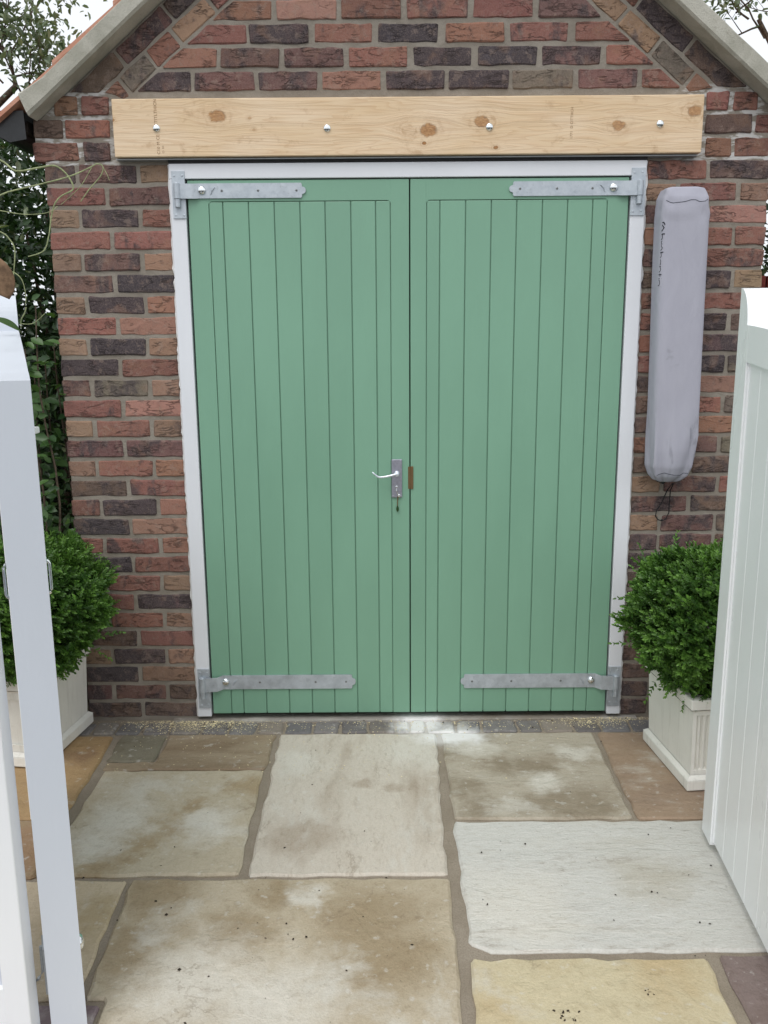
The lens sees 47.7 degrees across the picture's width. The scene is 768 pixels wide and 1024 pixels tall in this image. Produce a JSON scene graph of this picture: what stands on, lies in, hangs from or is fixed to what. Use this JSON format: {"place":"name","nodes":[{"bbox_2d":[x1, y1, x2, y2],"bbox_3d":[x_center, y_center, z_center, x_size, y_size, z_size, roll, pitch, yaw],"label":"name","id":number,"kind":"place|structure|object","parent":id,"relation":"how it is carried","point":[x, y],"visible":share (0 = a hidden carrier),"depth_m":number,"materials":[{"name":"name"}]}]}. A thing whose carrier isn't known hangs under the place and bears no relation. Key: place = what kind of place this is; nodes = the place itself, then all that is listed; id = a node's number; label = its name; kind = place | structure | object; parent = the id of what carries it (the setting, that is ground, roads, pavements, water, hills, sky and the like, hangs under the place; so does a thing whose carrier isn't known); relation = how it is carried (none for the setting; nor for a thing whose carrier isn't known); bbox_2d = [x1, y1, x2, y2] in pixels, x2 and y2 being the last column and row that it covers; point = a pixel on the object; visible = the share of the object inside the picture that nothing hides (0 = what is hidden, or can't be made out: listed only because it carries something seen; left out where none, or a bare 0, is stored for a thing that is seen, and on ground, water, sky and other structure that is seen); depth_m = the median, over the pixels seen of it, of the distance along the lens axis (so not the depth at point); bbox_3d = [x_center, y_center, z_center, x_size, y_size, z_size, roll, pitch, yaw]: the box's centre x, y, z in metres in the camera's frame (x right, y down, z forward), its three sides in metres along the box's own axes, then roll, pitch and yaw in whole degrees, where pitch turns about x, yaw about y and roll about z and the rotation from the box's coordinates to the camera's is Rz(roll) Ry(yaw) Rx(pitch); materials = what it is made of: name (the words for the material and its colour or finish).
{"place":"outdoors","nodes":[
{"label":"outdoors","id":0,"kind":"place"},
{"bbox_2d":[0,159,109,330],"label":"climbing vine","id":1,"kind":"object","parent":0,"point":[7,283],"visible":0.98,"depth_m":2.19,"materials":[{"name":"green plant"}]},
{"bbox_2d":[98,717,648,780],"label":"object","id":2,"kind":"object","parent":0,"point":[196,724],"visible":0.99,"depth_m":3.42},
{"bbox_2d":[0,0,767,720],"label":"brick garage","id":3,"kind":"structure","parent":0,"point":[354,304],"depth_m":3.17,"materials":[{"name":"brick"}]},
{"bbox_2d":[173,179,409,712],"bbox_3d":[-0.319,-0.184,3.261,0.828,2.011,0.079,0,12,0],"label":"door leaf","id":4,"kind":"structure","parent":3,"relation":"in","point":[300,288],"depth_m":3.24,"materials":[{"name":"green paint"}]},
{"bbox_2d":[408,177,643,711],"bbox_3d":[0.504,-0.191,3.265,0.827,2.011,0.068,0,12,0],"label":"door leaf","id":5,"kind":"structure","parent":3,"relation":"in","point":[517,284],"depth_m":3.24,"materials":[{"name":"green paint"}]},
{"bbox_2d":[644,186,709,520],"bbox_3d":[1.049,-0.538,3.135,0.187,1.196,0.134,0,12,0],"label":"parasol cover","id":6,"kind":"object","parent":3,"relation":"attached to","point":[680,239],"visible":1,"depth_m":3.06,"materials":[{"name":"fabric"}]},
{"bbox_2d":[0,0,767,331],"label":"sky","id":7,"kind":"structure","parent":0,"point":[77,19],"materials":[{"name":"white"}]},
{"bbox_2d":[14,700,767,1023],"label":"patio","id":8,"kind":"structure","parent":0,"point":[533,941],"depth_m":2.47,"materials":[{"name":"stone"}]},
{"bbox_2d":[0,631,39,1023],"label":"fence panel","id":9,"kind":"object","parent":8,"relation":"on","point":[18,997],"visible":1,"depth_m":1.79,"materials":[{"name":"white paint"}]},
{"bbox_2d":[0,427,67,817],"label":"gate post","id":10,"kind":"object","parent":8,"relation":"on","point":[37,430],"visible":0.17,"depth_m":2.65,"materials":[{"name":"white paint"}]},
{"bbox_2d":[0,296,86,1023],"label":"garden gate","id":11,"kind":"structure","parent":10,"relation":"attached to","point":[28,597],"depth_m":1.74,"materials":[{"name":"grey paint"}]},
{"bbox_2d":[0,294,88,704],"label":"climbing plant","id":12,"kind":"object","parent":8,"relation":"on","point":[41,405],"visible":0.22,"depth_m":3.28,"materials":[{"name":"green plant"}]},
{"bbox_2d":[6,647,93,766],"bbox_3d":[-1.370,0.707,3.257,0.399,0.326,0.399,1,12,8],"label":"planter","id":13,"kind":"object","parent":8,"relation":"on","point":[76,718],"visible":0.3,"depth_m":3.26,"materials":[{"name":"paint"}]},
{"bbox_2d":[0,523,125,687],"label":"box shrub","id":14,"kind":"object","parent":13,"relation":"in","point":[82,610],"visible":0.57,"depth_m":3.02,"materials":[{"name":"green plant"}]},
{"bbox_2d":[82,718,711,1023],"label":"leaf crumbs","id":15,"kind":"object","parent":8,"relation":"on","point":[179,969],"visible":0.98,"depth_m":2.22,"materials":[{"name":"brown plant"}]},
{"bbox_2d":[643,666,711,790],"bbox_3d":[1.180,0.727,3.066,0.399,0.326,0.399,-2,12,-5],"label":"planter","id":16,"kind":"object","parent":8,"relation":"on","point":[675,739],"visible":0.48,"depth_m":2.95,"materials":[{"name":"paint"}]},
{"bbox_2d":[608,530,722,712],"bbox_3d":[1.147,0.351,2.985,0.683,0.640,0.709,9,15,37],"label":"box shrub","id":17,"kind":"object","parent":16,"relation":"in","point":[672,599],"visible":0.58,"depth_m":2.85,"materials":[{"name":"green plant"}]},
{"label":"ground","id":18,"kind":"structure","parent":0,"visible":0},
{"bbox_2d":[0,349,71,535],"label":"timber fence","id":19,"kind":"object","parent":18,"relation":"on","point":[50,451],"visible":0.01,"depth_m":5.75,"materials":[{"name":"brown wood"}]},
{"bbox_2d":[0,139,73,536],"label":"hedge","id":20,"kind":"object","parent":18,"relation":"on","point":[25,201],"visible":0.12,"depth_m":4.08,"materials":[{"name":"green plant"}]},
{"bbox_2d":[0,0,106,106],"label":"tree","id":21,"kind":"object","parent":18,"relation":"on","point":[41,55],"visible":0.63,"depth_m":4.40,"materials":[{"name":"green plant"}]},
{"bbox_2d":[703,0,767,42],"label":"tree","id":22,"kind":"object","parent":18,"relation":"on","point":[736,5],"visible":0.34,"depth_m":4.61,"materials":[{"name":"green plant"}]},
{"bbox_2d":[760,276,767,287],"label":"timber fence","id":23,"kind":"object","parent":18,"relation":"on","point":[764,281],"visible":0.13,"depth_m":3.82,"materials":[{"name":"brown wood"}]},
{"bbox_2d":[761,203,767,275],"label":"hedge","id":24,"kind":"object","parent":18,"relation":"on","point":[765,269],"depth_m":5.06,"materials":[{"name":"green plant"}]},
{"bbox_3d":[1.083,0.367,2.573,0.110,1.240,0.110,0,12,0],"label":"gate post","id":25,"kind":"object","parent":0,"visible":0},
{"bbox_2d":[702,288,767,951],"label":"garden gate","id":26,"kind":"structure","parent":25,"relation":"attached to","point":[735,821],"depth_m":2.29,"materials":[{"name":"white paint"}]}
]}

